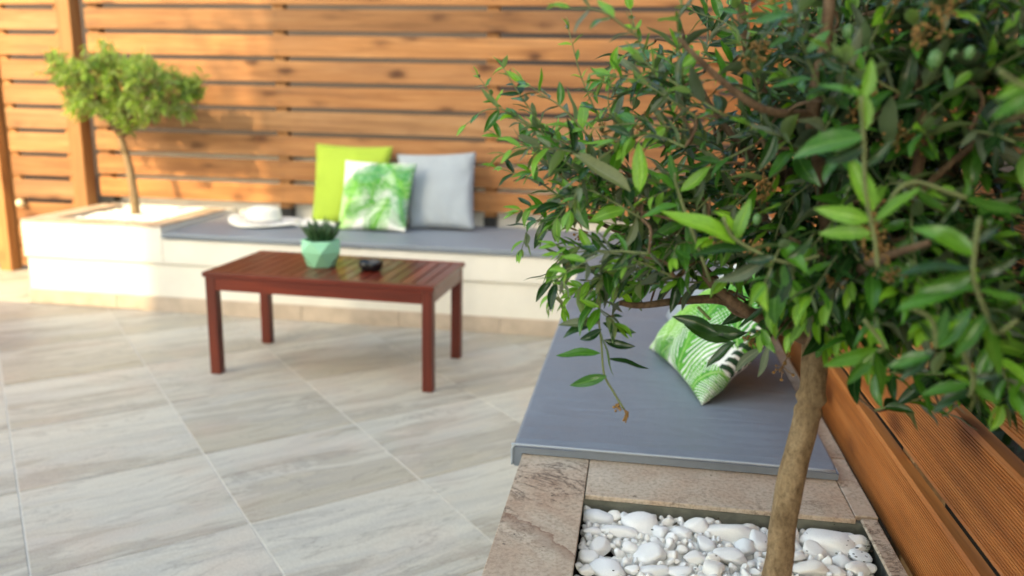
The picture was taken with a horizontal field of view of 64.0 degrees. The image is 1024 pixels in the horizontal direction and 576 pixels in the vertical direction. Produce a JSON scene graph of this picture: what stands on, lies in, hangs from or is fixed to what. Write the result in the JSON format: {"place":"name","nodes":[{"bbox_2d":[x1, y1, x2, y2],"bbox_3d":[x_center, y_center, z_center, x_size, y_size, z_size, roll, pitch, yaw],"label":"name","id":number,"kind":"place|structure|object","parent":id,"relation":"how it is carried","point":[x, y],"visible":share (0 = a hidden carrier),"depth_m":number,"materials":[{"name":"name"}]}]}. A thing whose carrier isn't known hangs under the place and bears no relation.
{"place":"outdoors","nodes":[
{"label":"outdoors","id":0,"kind":"place"},
{"bbox_2d":[0,265,552,575],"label":"patio floor","id":1,"kind":"structure","parent":0,"point":[139,443],"depth_m":2.91,"materials":[{"name":"tile"}]},
{"bbox_2d":[20,203,576,336],"bbox_3d":[-0.771,-0.138,4.820,3.930,0.490,0.883,3,13,8],"label":"masonry bench","id":2,"kind":"object","parent":1,"relation":"on","point":[114,264],"visible":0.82,"depth_m":4.54,"materials":[{"name":"white paint"}]},
{"bbox_2d":[75,207,196,220],"bbox_3d":[-2.284,-0.428,5.003,0.614,0.049,0.655,3,13,8],"label":"pebble bed","id":3,"kind":"object","parent":2,"relation":"on","point":[147,214],"visible":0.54,"depth_m":5.04,"materials":[{"name":"white stone"}]},
{"bbox_2d":[31,38,211,214],"bbox_3d":[-2.334,-0.954,4.890,1.091,1.070,0.572,7,14,22],"label":"olive tree","id":4,"kind":"object","parent":3,"relation":"on","point":[138,92],"visible":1,"depth_m":4.74,"materials":[{"name":"green plant"}]},
{"bbox_2d":[161,215,727,264],"bbox_3d":[-0.370,-0.286,4.635,3.028,0.035,0.746,3,13,8],"label":"bench cushion","id":5,"kind":"object","parent":2,"relation":"on","point":[501,241],"visible":0.47,"depth_m":4.49,"materials":[{"name":"grey fabric"}]},
{"bbox_2d":[228,205,298,226],"bbox_3d":[-1.459,-0.424,4.826,0.404,0.111,0.355,2,13,-9],"label":"sun hat","id":6,"kind":"object","parent":5,"relation":"on","point":[261,216],"visible":0.93,"depth_m":4.76,"materials":[{"name":"white fabric"}]},
{"bbox_2d":[269,217,335,226],"bbox_3d":[-1.250,-0.397,4.902,0.380,0.020,0.260,-1,13,-11],"label":"magazine","id":7,"kind":"object","parent":5,"relation":"on","point":[290,220],"visible":0.55,"depth_m":4.86,"materials":[{"name":"white paper"}]},
{"bbox_2d":[312,143,391,221],"bbox_3d":[-0.981,-0.625,4.945,0.486,0.465,0.227,3,13,8],"label":"scatter pillow","id":8,"kind":"object","parent":5,"relation":"on","point":[330,173],"visible":0.56,"depth_m":4.92,"materials":[{"name":"green fabric"}]},
{"bbox_2d":[338,160,416,231],"bbox_3d":[-0.783,-0.531,4.736,0.434,0.381,0.233,3,13,8],"label":"scatter pillow","id":9,"kind":"object","parent":5,"relation":"on","point":[376,196],"visible":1,"depth_m":4.69,"materials":[{"name":"green fabric"}]},
{"bbox_2d":[397,152,475,229],"bbox_3d":[-0.458,-0.580,4.840,0.530,0.437,0.270,3,13,8],"label":"scatter pillow","id":10,"kind":"object","parent":5,"relation":"on","point":[441,194],"visible":0.92,"depth_m":4.78,"materials":[{"name":"grey fabric"}]},
{"bbox_2d":[202,250,464,392],"bbox_3d":[-0.781,0.129,3.733,1.031,0.461,0.536,4,13,10],"label":"coffee table","id":11,"kind":"object","parent":1,"relation":"on","point":[426,284],"visible":0.94,"depth_m":3.53,"materials":[{"name":"brown wood"}]},
{"bbox_2d":[301,238,339,267],"bbox_3d":[-0.858,-0.160,3.685,0.189,0.120,0.180,3,13,8],"label":"plant pot","id":12,"kind":"object","parent":11,"relation":"on","point":[320,254],"visible":0.85,"depth_m":3.62,"materials":[{"name":"green ceramic"}]},
{"bbox_2d":[299,216,340,241],"bbox_3d":[-0.855,-0.253,3.654,0.190,0.120,0.180,3,13,8],"label":"succulent","id":13,"kind":"object","parent":12,"relation":"on","point":[323,232],"visible":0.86,"depth_m":3.63,"materials":[{"name":"green plant"}]},
{"bbox_2d":[358,259,382,271],"bbox_3d":[-0.625,-0.100,3.626,0.113,0.041,0.107,3,13,8],"label":"ashtray","id":14,"kind":"object","parent":11,"relation":"on","point":[371,265],"visible":1,"depth_m":3.59,"materials":[{"name":"black ceramic"}]},
{"bbox_2d":[55,0,744,226],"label":"slatted fence","id":15,"kind":"object","parent":1,"relation":"on","point":[279,19],"visible":0.62,"depth_m":4.97,"materials":[{"name":"brown wood"}]},
{"bbox_2d":[0,0,74,270],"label":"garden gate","id":16,"kind":"structure","parent":15,"relation":"attached to","point":[17,189],"depth_m":5.36,"materials":[{"name":"brown wood"}]},
{"bbox_2d":[112,150,771,234],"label":"wall","id":17,"kind":"structure","parent":1,"relation":"on","point":[302,210],"depth_m":5.30,"materials":[{"name":"brown wood"}]},
{"bbox_2d":[482,336,907,575],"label":"masonry bench","id":18,"kind":"object","parent":1,"relation":"on","point":[542,522],"visible":0.3,"depth_m":1.69,"materials":[{"name":"stone"}]},
{"bbox_2d":[511,258,838,479],"bbox_3d":[0.533,0.143,2.970,0.723,0.058,2.358,3,13,8],"label":"bench cushion","id":19,"kind":"object","parent":18,"relation":"on","point":[741,421],"visible":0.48,"depth_m":2.10,"materials":[{"name":"grey fabric"}]},
{"bbox_2d":[666,264,734,319],"bbox_3d":[0.718,0.034,2.853,0.339,0.248,0.424,3,13,8],"label":"scatter pillow","id":20,"kind":"object","parent":19,"relation":"on","point":[675,311],"visible":0.06,"depth_m":2.81,"materials":[{"name":"grey fabric"}]},
{"bbox_2d":[649,263,791,404],"bbox_3d":[0.617,0.106,2.359,0.314,0.310,0.493,0,13,-5],"label":"scatter pillow","id":21,"kind":"object","parent":19,"relation":"on","point":[684,351],"visible":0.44,"depth_m":2.24,"materials":[{"name":"green fabric"}]},
{"bbox_2d":[575,520,873,575],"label":"fine pebbles","id":22,"kind":"object","parent":18,"relation":"on","point":[700,566],"visible":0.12,"depth_m":1.55,"materials":[{"name":"white stone"}]},
{"bbox_2d":[575,562,582,569],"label":"pebble","id":23,"kind":"object","parent":22,"relation":"on","point":[578,565],"visible":0.62,"depth_m":1.50,"materials":[{"name":"white stone"}]},
{"bbox_2d":[578,541,585,548],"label":"pebble","id":24,"kind":"object","parent":22,"relation":"on","point":[582,543],"visible":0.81,"depth_m":1.58,"materials":[{"name":"white stone"}]},
{"bbox_2d":[580,545,588,549],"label":"pebble","id":25,"kind":"object","parent":22,"relation":"on","point":[583,547],"visible":0.5,"depth_m":1.56,"materials":[{"name":"white stone"}]},
{"bbox_2d":[578,564,593,575],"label":"pebble","id":26,"kind":"object","parent":22,"relation":"on","point":[586,570],"visible":1,"depth_m":1.48,"materials":[{"name":"white stone"}]},
{"bbox_2d":[578,549,598,563],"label":"pebble","id":27,"kind":"object","parent":22,"relation":"on","point":[587,556],"visible":0.88,"depth_m":1.52,"materials":[{"name":"white stone"}]},
{"bbox_2d":[584,532,592,540],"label":"pebble","id":28,"kind":"object","parent":22,"relation":"on","point":[588,536],"visible":0.95,"depth_m":1.59,"materials":[{"name":"white stone"}]},
{"bbox_2d":[585,521,591,527],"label":"pebble","id":29,"kind":"object","parent":22,"relation":"on","point":[588,524],"visible":0.69,"depth_m":1.65,"materials":[{"name":"white stone"}]},
{"bbox_2d":[582,527,602,535],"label":"pebble","id":30,"kind":"object","parent":22,"relation":"on","point":[593,531],"visible":0.85,"depth_m":1.61,"materials":[{"name":"white stone"}]},
{"bbox_2d":[583,509,613,525],"bbox_3d":[0.177,0.469,1.671,0.066,0.033,0.041,7,13,18],"label":"pebble","id":31,"kind":"object","parent":22,"relation":"on","point":[597,516],"visible":0.82,"depth_m":1.66,"materials":[{"name":"white stone"}]},
{"bbox_2d":[589,536,611,555],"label":"pebble","id":32,"kind":"object","parent":22,"relation":"on","point":[600,545],"visible":0.85,"depth_m":1.55,"materials":[{"name":"white stone"}]},
{"bbox_2d":[589,557,625,575],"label":"pebble","id":33,"kind":"object","parent":22,"relation":"on","point":[601,566],"visible":0.99,"depth_m":1.47,"materials":[{"name":"white stone"}]},
{"bbox_2d":[610,543,616,549],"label":"pebble","id":34,"kind":"object","parent":22,"relation":"on","point":[613,546],"visible":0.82,"depth_m":1.56,"materials":[{"name":"white stone"}]},
{"bbox_2d":[608,510,620,521],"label":"pebble","id":35,"kind":"object","parent":22,"relation":"on","point":[616,515],"visible":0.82,"depth_m":1.67,"materials":[{"name":"white stone"}]},
{"bbox_2d":[614,548,623,557],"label":"pebble","id":36,"kind":"object","parent":22,"relation":"on","point":[619,553],"visible":0.97,"depth_m":1.54,"materials":[{"name":"white stone"}]},
{"bbox_2d":[601,525,637,539],"bbox_3d":[0.211,0.481,1.619,0.074,0.024,0.034,5,14,8],"label":"pebble","id":37,"kind":"object","parent":22,"relation":"on","point":[623,532],"visible":0.96,"depth_m":1.61,"materials":[{"name":"white stone"}]},
{"bbox_2d":[621,557,632,567],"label":"pebble","id":38,"kind":"object","parent":22,"relation":"on","point":[626,561],"visible":0.77,"depth_m":1.50,"materials":[{"name":"white stone"}]},
{"bbox_2d":[621,541,637,554],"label":"pebble","id":39,"kind":"object","parent":22,"relation":"on","point":[629,547],"visible":0.98,"depth_m":1.55,"materials":[{"name":"white stone"}]},
{"bbox_2d":[623,565,639,574],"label":"pebble","id":40,"kind":"object","parent":22,"relation":"on","point":[631,570],"visible":1,"depth_m":1.48,"materials":[{"name":"white stone"}]},
{"bbox_2d":[632,557,637,564],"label":"pebble","id":41,"kind":"object","parent":22,"relation":"on","point":[635,561],"visible":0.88,"depth_m":1.52,"materials":[{"name":"white stone"}]},
{"bbox_2d":[621,511,657,535],"bbox_3d":[0.258,0.477,1.646,0.078,0.042,0.072,-1,23,-6],"label":"pebble","id":42,"kind":"object","parent":22,"relation":"on","point":[642,522],"visible":0.66,"depth_m":1.63,"materials":[{"name":"white stone"}]},
{"bbox_2d":[644,534,650,541],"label":"pebble","id":43,"kind":"object","parent":22,"relation":"on","point":[647,537],"visible":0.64,"depth_m":1.58,"materials":[{"name":"white stone"}]},
{"bbox_2d":[632,542,666,565],"bbox_3d":[0.255,0.503,1.539,0.060,0.043,0.061,12,17,37],"label":"pebble","id":44,"kind":"object","parent":22,"relation":"on","point":[648,553],"visible":0.81,"depth_m":1.52,"materials":[{"name":"white stone"}]},
{"bbox_2d":[635,565,668,575],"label":"pebble","id":45,"kind":"object","parent":22,"relation":"on","point":[657,570],"visible":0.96,"depth_m":1.48,"materials":[{"name":"white stone"}]},
{"bbox_2d":[650,536,663,547],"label":"pebble","id":46,"kind":"object","parent":22,"relation":"on","point":[656,539],"visible":0.45,"depth_m":1.57,"materials":[{"name":"white stone"}]},
{"bbox_2d":[652,525,668,538],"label":"pebble","id":47,"kind":"object","parent":22,"relation":"on","point":[659,531],"visible":0.85,"depth_m":1.61,"materials":[{"name":"white stone"}]},
{"bbox_2d":[661,517,673,526],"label":"pebble","id":48,"kind":"object","parent":22,"relation":"on","point":[668,521],"visible":0.95,"depth_m":1.65,"materials":[{"name":"white stone"}]},
{"bbox_2d":[665,537,674,550],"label":"pebble","id":49,"kind":"object","parent":22,"relation":"on","point":[670,544],"visible":0.84,"depth_m":1.57,"materials":[{"name":"white stone"}]},
{"bbox_2d":[666,558,674,565],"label":"pebble","id":50,"kind":"object","parent":22,"relation":"on","point":[670,561],"visible":0.98,"depth_m":1.51,"materials":[{"name":"white stone"}]},
{"bbox_2d":[664,532,677,544],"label":"pebble","id":51,"kind":"object","parent":22,"relation":"on","point":[673,536],"visible":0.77,"depth_m":1.59,"materials":[{"name":"white stone"}]},
{"bbox_2d":[667,550,677,558],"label":"pebble","id":52,"kind":"object","parent":22,"relation":"on","point":[673,554],"visible":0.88,"depth_m":1.53,"materials":[{"name":"white stone"}]},
{"bbox_2d":[668,566,692,575],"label":"pebble","id":53,"kind":"object","parent":22,"relation":"on","point":[677,570],"visible":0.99,"depth_m":1.48,"materials":[{"name":"white stone"}]},
{"bbox_2d":[677,517,683,524],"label":"pebble","id":54,"kind":"object","parent":22,"relation":"on","point":[679,520],"visible":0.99,"depth_m":1.66,"materials":[{"name":"white stone"}]},
{"bbox_2d":[670,526,692,540],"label":"pebble","id":55,"kind":"object","parent":22,"relation":"on","point":[681,532],"visible":0.73,"depth_m":1.60,"materials":[{"name":"white stone"}]},
{"bbox_2d":[676,545,687,554],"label":"pebble","id":56,"kind":"object","parent":22,"relation":"on","point":[682,549],"visible":0.96,"depth_m":1.55,"materials":[{"name":"white stone"}]},
{"bbox_2d":[678,562,687,566],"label":"pebble","id":57,"kind":"object","parent":22,"relation":"on","point":[683,564],"visible":0.43,"depth_m":1.51,"materials":[{"name":"white stone"}]},
{"bbox_2d":[681,538,687,545],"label":"pebble","id":58,"kind":"object","parent":22,"relation":"on","point":[685,541],"visible":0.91,"depth_m":1.58,"materials":[{"name":"white stone"}]},
{"bbox_2d":[688,542,695,550],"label":"pebble","id":59,"kind":"object","parent":22,"relation":"on","point":[691,546],"visible":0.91,"depth_m":1.56,"materials":[{"name":"white stone"}]},
{"bbox_2d":[683,550,705,565],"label":"pebble","id":60,"kind":"object","parent":22,"relation":"on","point":[696,557],"visible":0.94,"depth_m":1.52,"materials":[{"name":"white stone"}]},
{"bbox_2d":[683,517,708,535],"bbox_3d":[0.370,0.479,1.641,0.051,0.030,0.051,-11,16,-9],"label":"pebble","id":61,"kind":"object","parent":22,"relation":"on","point":[698,525],"visible":0.8,"depth_m":1.63,"materials":[{"name":"white stone"}]},
{"bbox_2d":[697,535,715,551],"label":"pebble","id":62,"kind":"object","parent":22,"relation":"on","point":[705,544],"visible":0.93,"depth_m":1.57,"materials":[{"name":"white stone"}]},
{"bbox_2d":[704,531,711,538],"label":"pebble","id":63,"kind":"object","parent":22,"relation":"on","point":[707,534],"visible":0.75,"depth_m":1.61,"materials":[{"name":"white stone"}]},
{"bbox_2d":[705,517,715,524],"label":"pebble","id":64,"kind":"object","parent":22,"relation":"on","point":[710,521],"visible":0.46,"depth_m":1.66,"materials":[{"name":"white stone"}]},
{"bbox_2d":[702,560,724,575],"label":"pebble","id":65,"kind":"object","parent":22,"relation":"on","point":[709,567],"visible":1,"depth_m":1.48,"materials":[{"name":"white stone"}]},
{"bbox_2d":[705,553,721,561],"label":"pebble","id":66,"kind":"object","parent":22,"relation":"on","point":[712,556],"visible":0.69,"depth_m":1.52,"materials":[{"name":"white stone"}]},
{"bbox_2d":[706,524,750,542],"bbox_3d":[0.428,0.488,1.629,0.098,0.040,0.055,-2,5,14],"label":"pebble","id":67,"kind":"object","parent":22,"relation":"on","point":[731,533],"visible":0.69,"depth_m":1.61,"materials":[{"name":"white stone"}]},
{"bbox_2d":[712,547,747,566],"bbox_3d":[0.409,0.505,1.538,0.062,0.032,0.052,1,13,0],"label":"pebble","id":68,"kind":"object","parent":22,"relation":"on","point":[733,555],"visible":0.81,"depth_m":1.52,"materials":[{"name":"white stone"}]},
{"bbox_2d":[728,563,737,573],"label":"pebble","id":69,"kind":"object","parent":22,"relation":"on","point":[732,568],"visible":0.98,"depth_m":1.50,"materials":[{"name":"white stone"}]},
{"bbox_2d":[612,518,872,570],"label":"plant crumbs","id":70,"kind":"object","parent":22,"relation":"on","point":[807,551],"visible":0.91,"depth_m":1.54,"materials":[{"name":"plant"}]},
{"bbox_2d":[734,538,755,556],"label":"pebble","id":71,"kind":"object","parent":22,"relation":"on","point":[745,546],"visible":0.84,"depth_m":1.56,"materials":[{"name":"white stone"}]},
{"bbox_2d":[740,563,749,571],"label":"pebble","id":72,"kind":"object","parent":22,"relation":"on","point":[745,565],"visible":0.69,"depth_m":1.49,"materials":[{"name":"white stone"}]},
{"bbox_2d":[741,568,751,575],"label":"pebble","id":73,"kind":"object","parent":22,"relation":"on","point":[745,572],"visible":1,"depth_m":1.47,"materials":[{"name":"white stone"}]},
{"bbox_2d":[742,523,758,530],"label":"pebble","id":74,"kind":"object","parent":22,"relation":"on","point":[751,526],"visible":0.38,"depth_m":1.63,"materials":[{"name":"white stone"}]},
{"bbox_2d":[747,560,754,567],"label":"pebble","id":75,"kind":"object","parent":22,"relation":"on","point":[751,563],"visible":0.64,"depth_m":1.51,"materials":[{"name":"white stone"}]},
{"bbox_2d":[750,568,761,575],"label":"pebble","id":76,"kind":"object","parent":22,"relation":"on","point":[755,572],"visible":0.81,"depth_m":1.48,"materials":[{"name":"white stone"}]},
{"bbox_2d":[749,529,766,552],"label":"pebble","id":77,"kind":"object","parent":22,"relation":"on","point":[758,538],"visible":0.69,"depth_m":1.57,"materials":[{"name":"white stone"}]},
{"bbox_2d":[754,552,761,558],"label":"pebble","id":78,"kind":"object","parent":22,"relation":"on","point":[757,555],"visible":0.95,"depth_m":1.54,"materials":[{"name":"white stone"}]},
{"bbox_2d":[757,561,763,568],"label":"pebble","id":79,"kind":"object","parent":22,"relation":"on","point":[760,563],"visible":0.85,"depth_m":1.50,"materials":[{"name":"white stone"}]},
{"bbox_2d":[757,557,764,562],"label":"pebble","id":80,"kind":"object","parent":22,"relation":"on","point":[761,559],"visible":0.49,"depth_m":1.53,"materials":[{"name":"white stone"}]},
{"bbox_2d":[795,528,798,541],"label":"pebble","id":81,"kind":"object","parent":22,"relation":"on","point":[797,536],"visible":0.27,"depth_m":1.60,"materials":[{"name":"white stone"}]},
{"bbox_2d":[795,539,802,550],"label":"pebble","id":82,"kind":"object","parent":22,"relation":"on","point":[798,547],"visible":0.29,"depth_m":1.58,"materials":[{"name":"white stone"}]},
{"bbox_2d":[794,551,805,560],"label":"pebble","id":83,"kind":"object","parent":22,"relation":"on","point":[799,556],"visible":0.45,"depth_m":1.53,"materials":[{"name":"white stone"}]},
{"bbox_2d":[792,560,829,575],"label":"pebble","id":84,"kind":"object","parent":22,"relation":"on","point":[812,568],"visible":0.93,"depth_m":1.49,"materials":[{"name":"white stone"}]},
{"bbox_2d":[803,540,826,556],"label":"pebble","id":85,"kind":"object","parent":22,"relation":"on","point":[813,548],"visible":0.84,"depth_m":1.56,"materials":[{"name":"white stone"}]},
{"bbox_2d":[817,554,824,561],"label":"pebble","id":86,"kind":"object","parent":22,"relation":"on","point":[820,557],"visible":0.92,"depth_m":1.53,"materials":[{"name":"white stone"}]},
{"bbox_2d":[799,528,855,559],"bbox_3d":[0.617,0.500,1.603,0.105,0.053,0.073,6,20,28],"label":"pebble","id":87,"kind":"object","parent":22,"relation":"on","point":[831,542],"visible":0.71,"depth_m":1.58,"materials":[{"name":"white stone"}]},
{"bbox_2d":[822,557,832,566],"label":"pebble","id":88,"kind":"object","parent":22,"relation":"on","point":[827,561],"visible":0.74,"depth_m":1.52,"materials":[{"name":"white stone"}]},
{"bbox_2d":[827,565,846,575],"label":"pebble","id":89,"kind":"object","parent":22,"relation":"on","point":[835,570],"visible":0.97,"depth_m":1.49,"materials":[{"name":"white stone"}]},
{"bbox_2d":[832,555,850,569],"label":"pebble","id":90,"kind":"object","parent":22,"relation":"on","point":[841,561],"visible":0.82,"depth_m":1.52,"materials":[{"name":"white stone"}]},
{"bbox_2d":[845,561,870,575],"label":"pebble","id":91,"kind":"object","parent":22,"relation":"on","point":[855,568],"visible":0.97,"depth_m":1.49,"materials":[{"name":"white stone"}]},
{"bbox_2d":[848,535,870,551],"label":"pebble","id":92,"kind":"object","parent":22,"relation":"on","point":[861,540],"visible":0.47,"depth_m":1.58,"materials":[{"name":"white stone"}]},
{"bbox_2d":[849,549,872,562],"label":"pebble","id":93,"kind":"object","parent":22,"relation":"on","point":[862,557],"visible":0.82,"depth_m":1.54,"materials":[{"name":"white stone"}]},
{"bbox_2d":[854,544,867,552],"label":"pebble","id":94,"kind":"object","parent":22,"relation":"on","point":[862,548],"visible":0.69,"depth_m":1.56,"materials":[{"name":"white stone"}]},
{"bbox_2d":[866,563,876,573],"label":"pebble","id":95,"kind":"object","parent":22,"relation":"on","point":[872,567],"visible":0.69,"depth_m":1.50,"materials":[{"name":"white stone"}]},
{"bbox_2d":[5,0,1022,203],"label":"neighbour wall","id":96,"kind":"structure","parent":0,"point":[82,6],"depth_m":7.08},
{"bbox_2d":[777,339,1023,575],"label":"ground","id":97,"kind":"structure","parent":0,"point":[1020,454],"depth_m":2.72,"materials":[{"name":"soil"}]},
{"bbox_2d":[731,0,1023,575],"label":"grooved board fence","id":98,"kind":"object","parent":97,"relation":"on","point":[972,478],"visible":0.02,"depth_m":1.42,"materials":[{"name":"brown wood"}]},
{"bbox_2d":[902,22,1023,462],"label":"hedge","id":99,"kind":"object","parent":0,"point":[1001,435],"depth_m":2.63,"materials":[{"name":"green plant"}]},
{"bbox_3d":[0.322,0.633,1.044,0.564,0.046,0.864,3,13,8],"label":"pebble bed","id":100,"kind":"object","parent":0,"visible":0},
{"bbox_2d":[456,0,1023,575],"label":"olive tree","id":101,"kind":"object","parent":100,"relation":"in","point":[894,252],"visible":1,"depth_m":0.96,"materials":[{"name":"green plant"}]}
]}

